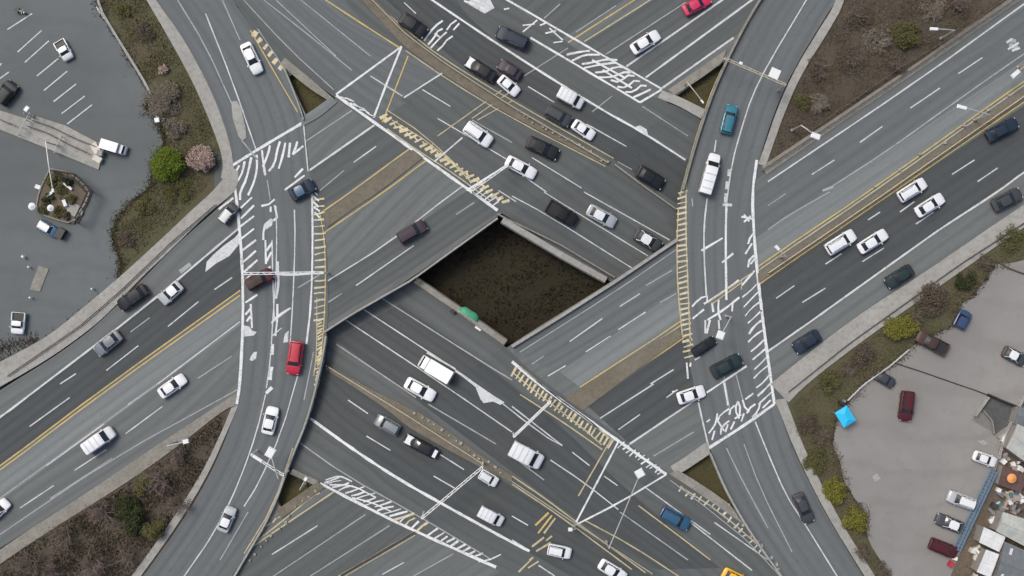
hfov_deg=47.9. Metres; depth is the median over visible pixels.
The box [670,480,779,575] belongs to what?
guard rail
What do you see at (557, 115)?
car
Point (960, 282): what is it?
olive bush
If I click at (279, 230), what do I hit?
road
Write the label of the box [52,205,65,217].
shrub
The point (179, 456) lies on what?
bare tree
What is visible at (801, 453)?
pavement
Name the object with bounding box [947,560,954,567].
box
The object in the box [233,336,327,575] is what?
concrete barrier
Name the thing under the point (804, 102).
shrub
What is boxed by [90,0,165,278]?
leaf litter
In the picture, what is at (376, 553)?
guard rail
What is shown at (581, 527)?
guard rail
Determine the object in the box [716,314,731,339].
street lamp
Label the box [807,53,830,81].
bare bush
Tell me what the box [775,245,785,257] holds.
street lamp
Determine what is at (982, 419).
loading ramp
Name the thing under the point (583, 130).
car
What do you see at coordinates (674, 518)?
car
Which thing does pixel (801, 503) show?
car
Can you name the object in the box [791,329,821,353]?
car
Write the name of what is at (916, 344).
leaf litter
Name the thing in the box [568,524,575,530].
street lamp
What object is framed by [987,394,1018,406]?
concrete barrier
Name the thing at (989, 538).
shed
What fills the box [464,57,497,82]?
car
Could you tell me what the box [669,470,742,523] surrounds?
pavement
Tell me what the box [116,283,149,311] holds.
car
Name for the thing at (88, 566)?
bare tree
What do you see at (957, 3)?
bare bush
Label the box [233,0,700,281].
road
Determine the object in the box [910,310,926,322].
bare bush
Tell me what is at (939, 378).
kerb
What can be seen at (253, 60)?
car
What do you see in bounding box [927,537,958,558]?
car
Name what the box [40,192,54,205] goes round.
shrub
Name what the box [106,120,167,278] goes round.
leaf litter
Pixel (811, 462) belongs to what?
olive bush
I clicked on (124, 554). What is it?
bare tree
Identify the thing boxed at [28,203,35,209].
parasol
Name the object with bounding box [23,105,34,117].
street lamp
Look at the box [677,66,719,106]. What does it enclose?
grass
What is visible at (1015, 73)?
street lamp
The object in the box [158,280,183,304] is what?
car
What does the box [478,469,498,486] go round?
car
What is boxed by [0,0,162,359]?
car park
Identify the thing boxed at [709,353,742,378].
car
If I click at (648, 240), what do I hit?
car
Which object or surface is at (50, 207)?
parasol
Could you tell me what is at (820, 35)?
pavement
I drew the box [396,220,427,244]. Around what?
car
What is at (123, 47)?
pavement
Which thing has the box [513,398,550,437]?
sign gantry
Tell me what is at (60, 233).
container
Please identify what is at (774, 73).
sign gantry
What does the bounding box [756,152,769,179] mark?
paved gore
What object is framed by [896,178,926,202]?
car
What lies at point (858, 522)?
yellow bush
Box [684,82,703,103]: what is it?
street lamp
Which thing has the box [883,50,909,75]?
bare bush
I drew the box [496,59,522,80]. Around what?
car
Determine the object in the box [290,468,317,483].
pavement
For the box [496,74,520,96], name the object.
car
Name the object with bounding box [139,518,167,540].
green tree
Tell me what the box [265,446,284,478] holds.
street lamp
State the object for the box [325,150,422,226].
median strip
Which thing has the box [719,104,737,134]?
car
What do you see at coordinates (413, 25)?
car
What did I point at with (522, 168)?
car
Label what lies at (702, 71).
pavement
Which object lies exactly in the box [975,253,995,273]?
bare bush
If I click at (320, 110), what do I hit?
pavement
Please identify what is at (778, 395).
paved gore
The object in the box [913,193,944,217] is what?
car
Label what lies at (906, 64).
wire fence
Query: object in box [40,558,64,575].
bare tree
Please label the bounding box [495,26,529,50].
car
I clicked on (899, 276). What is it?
car
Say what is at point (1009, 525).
shed
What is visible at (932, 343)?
pickup truck
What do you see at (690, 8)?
car
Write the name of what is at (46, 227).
car
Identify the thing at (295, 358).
car
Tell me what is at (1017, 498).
box
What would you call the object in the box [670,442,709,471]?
pavement
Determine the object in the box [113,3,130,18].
shrub
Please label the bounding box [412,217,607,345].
dead grass
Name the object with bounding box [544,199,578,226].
pickup truck
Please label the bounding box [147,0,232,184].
pavement
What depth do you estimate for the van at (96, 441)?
177.90 m
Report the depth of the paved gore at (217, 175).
180.04 m
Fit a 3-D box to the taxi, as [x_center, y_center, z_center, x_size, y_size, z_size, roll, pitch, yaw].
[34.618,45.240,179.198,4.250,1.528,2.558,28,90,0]
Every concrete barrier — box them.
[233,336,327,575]
[283,68,304,119]
[324,218,497,332]
[414,277,507,345]
[497,214,614,277]
[500,216,607,283]
[511,239,677,347]
[614,164,676,209]
[681,0,760,190]
[709,452,781,575]
[973,396,989,416]
[981,409,994,433]
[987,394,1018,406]
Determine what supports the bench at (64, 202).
on the planted island at (78, 191)
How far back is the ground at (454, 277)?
185.00 m
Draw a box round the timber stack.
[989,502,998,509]
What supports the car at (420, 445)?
on the road at (490, 398)
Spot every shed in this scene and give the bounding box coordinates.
[970,547,998,575]
[973,524,1004,551]
[989,509,1023,545]
[991,541,1023,575]
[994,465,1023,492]
[999,423,1023,461]
[1009,406,1023,425]
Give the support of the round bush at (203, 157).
on the grass verge at (144, 52)
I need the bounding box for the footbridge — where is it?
[954,469,997,551]
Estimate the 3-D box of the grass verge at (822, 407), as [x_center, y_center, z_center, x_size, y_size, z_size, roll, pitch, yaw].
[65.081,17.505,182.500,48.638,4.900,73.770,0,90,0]
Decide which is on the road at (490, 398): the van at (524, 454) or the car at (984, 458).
the van at (524, 454)
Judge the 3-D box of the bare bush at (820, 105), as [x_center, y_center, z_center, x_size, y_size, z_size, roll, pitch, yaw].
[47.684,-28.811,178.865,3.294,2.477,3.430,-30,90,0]
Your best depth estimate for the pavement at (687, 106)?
179.82 m
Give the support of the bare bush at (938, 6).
on the grass verge at (843, 90)
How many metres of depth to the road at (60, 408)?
179.99 m
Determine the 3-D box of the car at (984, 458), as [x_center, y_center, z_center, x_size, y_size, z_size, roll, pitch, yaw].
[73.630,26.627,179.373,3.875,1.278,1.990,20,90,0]
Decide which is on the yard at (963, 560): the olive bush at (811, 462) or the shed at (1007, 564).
the shed at (1007, 564)
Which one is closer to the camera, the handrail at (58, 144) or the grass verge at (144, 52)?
the handrail at (58, 144)
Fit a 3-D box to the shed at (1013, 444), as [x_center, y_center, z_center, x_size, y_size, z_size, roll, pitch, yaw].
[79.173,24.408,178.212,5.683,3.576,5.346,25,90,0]
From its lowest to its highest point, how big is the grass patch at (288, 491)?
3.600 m
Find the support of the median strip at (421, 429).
on the road at (490, 398)
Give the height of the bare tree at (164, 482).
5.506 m
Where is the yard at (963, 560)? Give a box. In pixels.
[951,402,1023,575]
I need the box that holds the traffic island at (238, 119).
[231,101,246,140]
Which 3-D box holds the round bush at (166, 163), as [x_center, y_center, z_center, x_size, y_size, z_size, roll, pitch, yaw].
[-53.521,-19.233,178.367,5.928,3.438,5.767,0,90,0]
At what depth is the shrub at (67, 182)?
179.01 m
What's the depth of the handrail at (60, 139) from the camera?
178.93 m
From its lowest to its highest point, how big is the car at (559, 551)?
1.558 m
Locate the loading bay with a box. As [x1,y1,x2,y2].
[983,396,1012,434]
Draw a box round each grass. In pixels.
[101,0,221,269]
[281,476,309,503]
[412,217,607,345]
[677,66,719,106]
[682,460,727,499]
[954,406,1023,575]
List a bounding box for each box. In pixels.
[92,154,102,163]
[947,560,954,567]
[1012,495,1020,500]
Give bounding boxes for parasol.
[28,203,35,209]
[47,204,54,211]
[1007,474,1016,482]
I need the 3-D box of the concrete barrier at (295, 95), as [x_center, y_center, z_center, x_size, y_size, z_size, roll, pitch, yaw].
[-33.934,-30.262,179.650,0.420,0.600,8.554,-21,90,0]
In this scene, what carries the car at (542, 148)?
on the road at (358, 57)
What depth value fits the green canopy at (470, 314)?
179.60 m
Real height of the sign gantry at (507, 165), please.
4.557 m
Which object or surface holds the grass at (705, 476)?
on the grass patch at (719, 490)
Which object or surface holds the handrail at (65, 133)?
on the walkway
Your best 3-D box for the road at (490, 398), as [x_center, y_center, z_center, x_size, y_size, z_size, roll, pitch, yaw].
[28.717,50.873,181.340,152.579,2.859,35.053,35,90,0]
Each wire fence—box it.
[808,0,1002,131]
[847,349,908,400]
[996,397,1023,458]
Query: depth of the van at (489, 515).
178.18 m
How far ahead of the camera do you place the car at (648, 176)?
179.63 m
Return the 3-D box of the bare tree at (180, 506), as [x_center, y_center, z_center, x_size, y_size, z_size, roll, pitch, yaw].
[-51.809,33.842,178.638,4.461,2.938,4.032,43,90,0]
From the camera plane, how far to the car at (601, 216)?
179.75 m
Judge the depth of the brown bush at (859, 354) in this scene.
179.22 m
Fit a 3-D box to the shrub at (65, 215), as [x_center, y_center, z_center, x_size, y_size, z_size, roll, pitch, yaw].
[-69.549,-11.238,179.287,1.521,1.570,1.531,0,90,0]
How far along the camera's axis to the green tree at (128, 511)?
178.17 m
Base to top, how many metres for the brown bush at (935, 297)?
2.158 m
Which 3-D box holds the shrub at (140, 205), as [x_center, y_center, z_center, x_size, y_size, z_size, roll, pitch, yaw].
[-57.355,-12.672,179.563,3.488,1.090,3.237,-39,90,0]
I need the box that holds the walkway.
[0,111,103,169]
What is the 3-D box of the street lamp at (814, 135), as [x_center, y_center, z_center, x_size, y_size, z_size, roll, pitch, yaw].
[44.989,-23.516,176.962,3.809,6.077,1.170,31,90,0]
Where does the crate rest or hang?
on the yard at (963, 560)
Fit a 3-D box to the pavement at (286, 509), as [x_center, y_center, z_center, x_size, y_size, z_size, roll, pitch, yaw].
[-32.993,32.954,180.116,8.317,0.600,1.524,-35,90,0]
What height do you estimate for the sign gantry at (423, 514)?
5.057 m
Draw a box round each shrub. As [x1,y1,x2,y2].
[37,205,47,214]
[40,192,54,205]
[44,176,57,188]
[51,172,63,181]
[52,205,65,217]
[54,183,68,198]
[62,211,70,219]
[63,177,73,185]
[64,193,76,204]
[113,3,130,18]
[117,229,135,248]
[132,193,154,217]
[134,20,154,42]
[160,176,194,203]
[793,94,810,111]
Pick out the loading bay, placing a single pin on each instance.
(998, 412)
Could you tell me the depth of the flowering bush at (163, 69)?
179.43 m
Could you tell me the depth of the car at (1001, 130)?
178.88 m
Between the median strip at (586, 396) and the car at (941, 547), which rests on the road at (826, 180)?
the median strip at (586, 396)
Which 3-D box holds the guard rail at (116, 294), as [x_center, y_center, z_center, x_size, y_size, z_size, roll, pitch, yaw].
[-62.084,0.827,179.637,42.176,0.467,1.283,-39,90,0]
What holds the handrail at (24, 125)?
on the walkway
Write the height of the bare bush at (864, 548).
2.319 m
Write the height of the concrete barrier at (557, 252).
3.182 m
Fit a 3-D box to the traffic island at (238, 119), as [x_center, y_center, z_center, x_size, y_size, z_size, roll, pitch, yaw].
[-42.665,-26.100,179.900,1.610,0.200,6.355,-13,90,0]
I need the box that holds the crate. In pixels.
[999,458,1007,464]
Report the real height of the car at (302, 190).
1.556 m
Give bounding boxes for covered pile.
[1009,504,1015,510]
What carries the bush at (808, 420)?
on the grass verge at (822, 407)
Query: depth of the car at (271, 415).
178.90 m
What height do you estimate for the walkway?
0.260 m
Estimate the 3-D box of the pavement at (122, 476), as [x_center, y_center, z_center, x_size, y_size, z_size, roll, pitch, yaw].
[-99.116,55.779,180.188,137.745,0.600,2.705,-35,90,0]
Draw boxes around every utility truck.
[9,312,26,333]
[53,38,73,61]
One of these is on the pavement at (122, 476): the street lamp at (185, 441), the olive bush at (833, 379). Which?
the street lamp at (185, 441)
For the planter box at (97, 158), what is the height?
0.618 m
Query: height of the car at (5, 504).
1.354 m
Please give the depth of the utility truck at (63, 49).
179.16 m
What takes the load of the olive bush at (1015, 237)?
on the grass verge at (822, 407)
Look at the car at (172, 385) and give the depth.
178.98 m
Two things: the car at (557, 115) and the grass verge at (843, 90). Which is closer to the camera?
the car at (557, 115)
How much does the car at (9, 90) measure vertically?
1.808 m
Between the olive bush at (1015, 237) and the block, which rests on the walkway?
the block
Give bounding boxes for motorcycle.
[14,7,26,13]
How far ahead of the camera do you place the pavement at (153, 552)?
179.84 m
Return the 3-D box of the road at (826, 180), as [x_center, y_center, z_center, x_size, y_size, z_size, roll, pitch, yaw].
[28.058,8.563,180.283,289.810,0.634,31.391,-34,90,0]
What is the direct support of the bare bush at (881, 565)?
on the grass verge at (822, 407)
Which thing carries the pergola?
on the planted island at (78, 191)
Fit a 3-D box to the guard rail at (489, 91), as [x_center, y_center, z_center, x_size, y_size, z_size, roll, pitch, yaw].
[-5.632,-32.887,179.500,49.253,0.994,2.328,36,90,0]
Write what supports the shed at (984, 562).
on the yard at (963, 560)
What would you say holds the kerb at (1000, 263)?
on the car park at (906, 476)
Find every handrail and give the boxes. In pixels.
[17,113,33,135]
[26,125,89,153]
[31,120,95,146]
[54,136,63,153]
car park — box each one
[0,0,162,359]
[833,260,1023,575]
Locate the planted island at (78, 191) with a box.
[38,170,90,223]
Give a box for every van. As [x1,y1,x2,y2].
[80,426,116,454]
[98,138,127,154]
[462,121,493,147]
[477,505,504,525]
[508,440,543,468]
[556,86,584,109]
[698,153,720,195]
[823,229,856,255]
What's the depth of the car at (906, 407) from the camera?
178.76 m
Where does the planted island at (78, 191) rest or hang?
on the car park at (92, 89)
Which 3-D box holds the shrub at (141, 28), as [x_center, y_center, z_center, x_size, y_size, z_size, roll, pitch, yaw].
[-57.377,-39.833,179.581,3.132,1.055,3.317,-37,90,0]
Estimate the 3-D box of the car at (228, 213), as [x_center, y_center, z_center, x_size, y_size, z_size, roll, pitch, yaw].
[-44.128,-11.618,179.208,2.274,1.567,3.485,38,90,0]
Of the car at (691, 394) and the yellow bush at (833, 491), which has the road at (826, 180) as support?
the car at (691, 394)
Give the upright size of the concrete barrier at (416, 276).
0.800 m
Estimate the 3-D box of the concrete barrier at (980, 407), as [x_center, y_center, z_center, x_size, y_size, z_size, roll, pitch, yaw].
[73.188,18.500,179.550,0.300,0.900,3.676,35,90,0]
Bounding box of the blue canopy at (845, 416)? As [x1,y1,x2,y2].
[831,405,855,427]
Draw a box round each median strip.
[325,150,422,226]
[326,365,511,481]
[362,0,610,164]
[565,328,681,409]
[758,89,1023,282]
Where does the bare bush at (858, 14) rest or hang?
on the grass verge at (843, 90)
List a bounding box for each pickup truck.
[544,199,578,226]
[914,330,949,356]
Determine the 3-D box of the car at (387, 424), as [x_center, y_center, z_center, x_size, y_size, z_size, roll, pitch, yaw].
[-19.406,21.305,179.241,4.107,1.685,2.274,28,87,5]
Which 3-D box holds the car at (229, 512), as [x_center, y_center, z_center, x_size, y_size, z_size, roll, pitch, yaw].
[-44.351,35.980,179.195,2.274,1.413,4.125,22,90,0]
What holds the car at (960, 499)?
on the car park at (906, 476)
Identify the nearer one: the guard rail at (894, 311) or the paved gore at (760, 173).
the guard rail at (894, 311)
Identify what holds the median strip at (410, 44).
on the road at (358, 57)
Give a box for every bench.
[62,199,67,206]
[90,142,100,153]
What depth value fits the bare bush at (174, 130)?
179.30 m
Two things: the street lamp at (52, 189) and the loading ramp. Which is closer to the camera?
the street lamp at (52, 189)
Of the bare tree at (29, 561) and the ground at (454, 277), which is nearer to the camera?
the bare tree at (29, 561)
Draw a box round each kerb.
[890,361,986,394]
[998,262,1023,274]
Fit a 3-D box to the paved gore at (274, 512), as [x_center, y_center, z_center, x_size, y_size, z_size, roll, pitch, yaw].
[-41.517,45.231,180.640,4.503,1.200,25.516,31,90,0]
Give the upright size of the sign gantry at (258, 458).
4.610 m
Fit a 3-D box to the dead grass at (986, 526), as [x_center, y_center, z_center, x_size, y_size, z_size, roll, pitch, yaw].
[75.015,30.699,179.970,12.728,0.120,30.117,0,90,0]
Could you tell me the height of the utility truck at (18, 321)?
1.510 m
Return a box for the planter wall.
[36,168,90,223]
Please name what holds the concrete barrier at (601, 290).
on the road at (826, 180)
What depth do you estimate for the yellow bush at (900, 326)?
178.65 m
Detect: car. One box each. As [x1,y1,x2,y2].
[0,80,19,106]
[0,498,10,516]
[36,219,57,237]
[93,330,123,356]
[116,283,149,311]
[156,373,187,398]
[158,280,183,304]
[217,202,239,224]
[217,505,236,533]
[240,41,262,74]
[244,268,274,290]
[261,406,279,435]
[285,340,304,374]
[288,179,316,201]
[374,414,400,435]
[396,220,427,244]
[397,12,428,38]
[403,377,436,401]
[403,434,439,458]
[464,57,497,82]
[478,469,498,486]
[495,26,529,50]
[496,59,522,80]
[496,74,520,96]
[504,155,536,179]
[525,135,559,160]
[544,104,572,127]
[547,543,571,558]
[571,119,595,140]
[585,204,616,227]
[597,558,626,575]
[629,30,660,54]
[632,228,662,251]
[635,165,665,189]
[658,505,690,530]
[676,385,705,404]
[681,0,711,15]
[690,336,716,356]
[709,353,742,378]
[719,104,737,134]
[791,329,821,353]
[792,491,813,523]
[856,229,887,254]
[874,370,895,388]
[883,264,914,288]
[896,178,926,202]
[897,390,914,421]
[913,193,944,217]
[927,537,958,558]
[934,513,964,533]
[945,490,976,510]
[952,309,971,329]
[971,450,996,466]
[984,117,1018,142]
[990,188,1022,211]
[1001,346,1023,366]
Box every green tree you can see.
[113,494,143,535]
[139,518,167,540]
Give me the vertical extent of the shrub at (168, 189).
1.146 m
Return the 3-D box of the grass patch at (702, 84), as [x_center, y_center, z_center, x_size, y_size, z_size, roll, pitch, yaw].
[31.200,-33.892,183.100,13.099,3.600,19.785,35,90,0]
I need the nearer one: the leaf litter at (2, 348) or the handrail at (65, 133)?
the handrail at (65, 133)
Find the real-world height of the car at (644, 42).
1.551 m
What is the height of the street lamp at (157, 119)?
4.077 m
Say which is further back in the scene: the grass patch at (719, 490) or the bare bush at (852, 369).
the grass patch at (719, 490)
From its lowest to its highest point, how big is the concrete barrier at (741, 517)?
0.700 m
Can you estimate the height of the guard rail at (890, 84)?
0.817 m
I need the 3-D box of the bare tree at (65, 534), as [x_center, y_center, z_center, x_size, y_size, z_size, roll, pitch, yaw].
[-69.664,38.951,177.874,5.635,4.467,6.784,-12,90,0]
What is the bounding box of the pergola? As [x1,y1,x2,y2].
[52,170,93,223]
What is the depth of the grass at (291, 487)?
181.27 m
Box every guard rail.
[6,204,215,376]
[328,367,481,463]
[340,531,414,575]
[372,0,608,162]
[512,481,652,573]
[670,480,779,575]
[761,0,1013,170]
[768,96,1023,272]
[788,223,1023,392]
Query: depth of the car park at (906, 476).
180.02 m
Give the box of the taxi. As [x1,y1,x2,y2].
[720,567,744,575]
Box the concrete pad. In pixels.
[30,266,48,290]
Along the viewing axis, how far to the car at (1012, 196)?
178.89 m
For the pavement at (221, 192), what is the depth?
179.87 m
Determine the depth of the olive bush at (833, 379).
179.43 m
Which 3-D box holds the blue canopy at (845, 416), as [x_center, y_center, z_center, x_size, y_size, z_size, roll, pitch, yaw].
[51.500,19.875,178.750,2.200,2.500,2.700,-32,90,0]
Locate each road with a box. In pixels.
[0,0,757,547]
[144,0,327,575]
[232,0,1023,575]
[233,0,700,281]
[290,279,778,575]
[672,0,862,575]
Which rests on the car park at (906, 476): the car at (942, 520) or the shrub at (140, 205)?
the car at (942, 520)
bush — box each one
[132,473,153,497]
[136,80,180,117]
[150,146,185,181]
[158,63,167,74]
[163,117,186,139]
[185,144,214,173]
[795,412,821,435]
[801,445,825,475]
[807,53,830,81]
[808,426,831,447]
[810,93,829,113]
[817,369,840,395]
[822,477,846,504]
[835,43,866,76]
[841,361,857,376]
[841,506,868,532]
[842,0,870,29]
[848,341,877,369]
[851,542,870,563]
[861,24,891,54]
[873,560,891,575]
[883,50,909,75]
[883,315,919,340]
[889,20,921,49]
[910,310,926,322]
[913,280,948,317]
[919,0,947,20]
[943,0,971,18]
[954,269,976,291]
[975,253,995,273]
[995,223,1023,256]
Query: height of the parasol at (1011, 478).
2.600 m
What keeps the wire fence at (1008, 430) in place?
on the car park at (906, 476)
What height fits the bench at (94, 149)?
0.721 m
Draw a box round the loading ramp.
[972,411,991,431]
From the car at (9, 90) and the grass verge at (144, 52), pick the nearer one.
the car at (9, 90)
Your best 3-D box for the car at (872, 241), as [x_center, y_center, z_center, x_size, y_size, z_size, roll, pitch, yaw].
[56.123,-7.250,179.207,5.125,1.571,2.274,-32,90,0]
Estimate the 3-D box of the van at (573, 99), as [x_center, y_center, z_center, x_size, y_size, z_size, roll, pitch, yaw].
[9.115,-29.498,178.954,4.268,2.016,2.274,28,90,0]
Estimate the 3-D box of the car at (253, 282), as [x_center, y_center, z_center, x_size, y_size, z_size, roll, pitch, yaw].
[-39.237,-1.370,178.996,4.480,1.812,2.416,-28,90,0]
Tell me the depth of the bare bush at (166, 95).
179.04 m
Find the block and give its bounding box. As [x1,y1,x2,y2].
[96,150,104,155]
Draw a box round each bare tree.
[4,549,47,575]
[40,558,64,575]
[44,517,79,557]
[73,546,112,575]
[80,496,116,530]
[111,540,138,568]
[136,462,176,498]
[166,491,192,515]
[168,444,187,468]
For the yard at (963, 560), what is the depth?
180.03 m
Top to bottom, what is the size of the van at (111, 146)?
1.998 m
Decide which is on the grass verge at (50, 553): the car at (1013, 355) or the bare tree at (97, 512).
the bare tree at (97, 512)
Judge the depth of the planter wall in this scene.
179.45 m
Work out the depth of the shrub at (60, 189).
179.23 m
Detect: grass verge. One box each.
[0,0,224,389]
[0,406,234,575]
[762,0,1006,159]
[784,228,1023,575]
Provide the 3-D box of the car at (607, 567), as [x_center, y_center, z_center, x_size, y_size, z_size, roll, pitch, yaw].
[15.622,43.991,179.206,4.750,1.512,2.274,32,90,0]
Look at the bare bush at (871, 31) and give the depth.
179.25 m
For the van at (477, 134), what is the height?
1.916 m
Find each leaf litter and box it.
[0,276,119,361]
[0,331,38,357]
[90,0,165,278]
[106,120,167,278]
[828,255,1010,536]
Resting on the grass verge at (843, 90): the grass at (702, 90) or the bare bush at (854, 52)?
the bare bush at (854, 52)
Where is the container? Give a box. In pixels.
[54,227,67,239]
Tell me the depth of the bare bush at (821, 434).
179.30 m
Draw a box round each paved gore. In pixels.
[214,152,230,198]
[238,7,292,77]
[267,500,281,522]
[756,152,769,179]
[774,388,787,403]
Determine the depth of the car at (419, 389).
179.03 m
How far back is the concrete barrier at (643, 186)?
180.40 m
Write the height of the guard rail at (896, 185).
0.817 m
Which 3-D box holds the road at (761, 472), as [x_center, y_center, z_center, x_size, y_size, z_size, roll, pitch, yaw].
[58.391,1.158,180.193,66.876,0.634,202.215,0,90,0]
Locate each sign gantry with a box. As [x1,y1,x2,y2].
[242,271,328,274]
[250,449,289,475]
[421,462,483,518]
[471,164,508,193]
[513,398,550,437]
[718,57,785,91]
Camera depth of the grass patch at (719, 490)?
181.30 m
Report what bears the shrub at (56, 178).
on the planted island at (78, 191)
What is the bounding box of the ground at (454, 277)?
[0,5,609,548]
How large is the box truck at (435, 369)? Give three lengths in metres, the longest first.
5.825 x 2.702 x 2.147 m
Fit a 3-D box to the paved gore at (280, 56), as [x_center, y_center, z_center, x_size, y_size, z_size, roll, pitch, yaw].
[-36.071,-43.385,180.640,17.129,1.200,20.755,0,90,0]
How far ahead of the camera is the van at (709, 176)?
177.71 m
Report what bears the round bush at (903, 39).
on the grass verge at (843, 90)
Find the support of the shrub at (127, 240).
on the grass verge at (144, 52)
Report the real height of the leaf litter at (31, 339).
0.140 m
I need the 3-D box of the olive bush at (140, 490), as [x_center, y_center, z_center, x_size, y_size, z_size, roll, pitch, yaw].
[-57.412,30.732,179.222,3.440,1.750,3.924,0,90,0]
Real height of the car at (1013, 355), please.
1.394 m
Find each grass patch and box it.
[278,468,312,505]
[290,76,334,116]
[667,61,724,119]
[683,451,733,507]
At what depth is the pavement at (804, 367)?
179.85 m
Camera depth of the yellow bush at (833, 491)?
178.90 m
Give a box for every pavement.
[0,168,237,386]
[0,393,237,563]
[97,0,149,93]
[132,405,237,575]
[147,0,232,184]
[276,482,323,517]
[280,58,333,99]
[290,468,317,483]
[301,98,336,125]
[658,90,704,118]
[668,50,725,94]
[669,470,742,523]
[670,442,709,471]
[758,0,843,165]
[762,0,1019,173]
[771,205,1023,401]
[775,398,874,575]
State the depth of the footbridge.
179.69 m
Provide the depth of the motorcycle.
179.19 m
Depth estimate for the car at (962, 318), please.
178.97 m
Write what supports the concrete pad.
on the car park at (92, 89)
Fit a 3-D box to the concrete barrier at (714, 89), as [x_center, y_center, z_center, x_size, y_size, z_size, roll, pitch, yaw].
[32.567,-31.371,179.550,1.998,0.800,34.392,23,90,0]
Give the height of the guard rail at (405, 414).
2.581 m
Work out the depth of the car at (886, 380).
179.19 m
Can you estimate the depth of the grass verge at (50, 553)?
180.05 m
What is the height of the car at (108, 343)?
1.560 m
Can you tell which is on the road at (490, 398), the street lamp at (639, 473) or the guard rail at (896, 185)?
the street lamp at (639, 473)
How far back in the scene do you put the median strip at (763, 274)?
179.85 m
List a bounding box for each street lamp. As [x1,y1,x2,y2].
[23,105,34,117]
[45,141,57,192]
[154,116,165,122]
[166,439,188,445]
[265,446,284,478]
[299,476,307,489]
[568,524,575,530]
[605,468,645,548]
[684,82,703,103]
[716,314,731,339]
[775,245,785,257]
[790,125,820,139]
[930,27,954,39]
[957,104,989,121]
[1010,64,1023,78]
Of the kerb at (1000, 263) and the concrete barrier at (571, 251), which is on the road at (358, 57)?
the concrete barrier at (571, 251)
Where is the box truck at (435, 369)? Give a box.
[418,355,454,384]
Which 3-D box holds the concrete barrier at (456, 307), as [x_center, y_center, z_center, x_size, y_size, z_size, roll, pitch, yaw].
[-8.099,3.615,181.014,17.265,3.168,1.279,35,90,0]
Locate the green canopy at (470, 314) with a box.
[458,307,478,322]
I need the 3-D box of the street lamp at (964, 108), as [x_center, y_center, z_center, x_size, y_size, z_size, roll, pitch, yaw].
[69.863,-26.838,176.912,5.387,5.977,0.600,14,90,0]
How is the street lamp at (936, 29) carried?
on the grass verge at (843, 90)

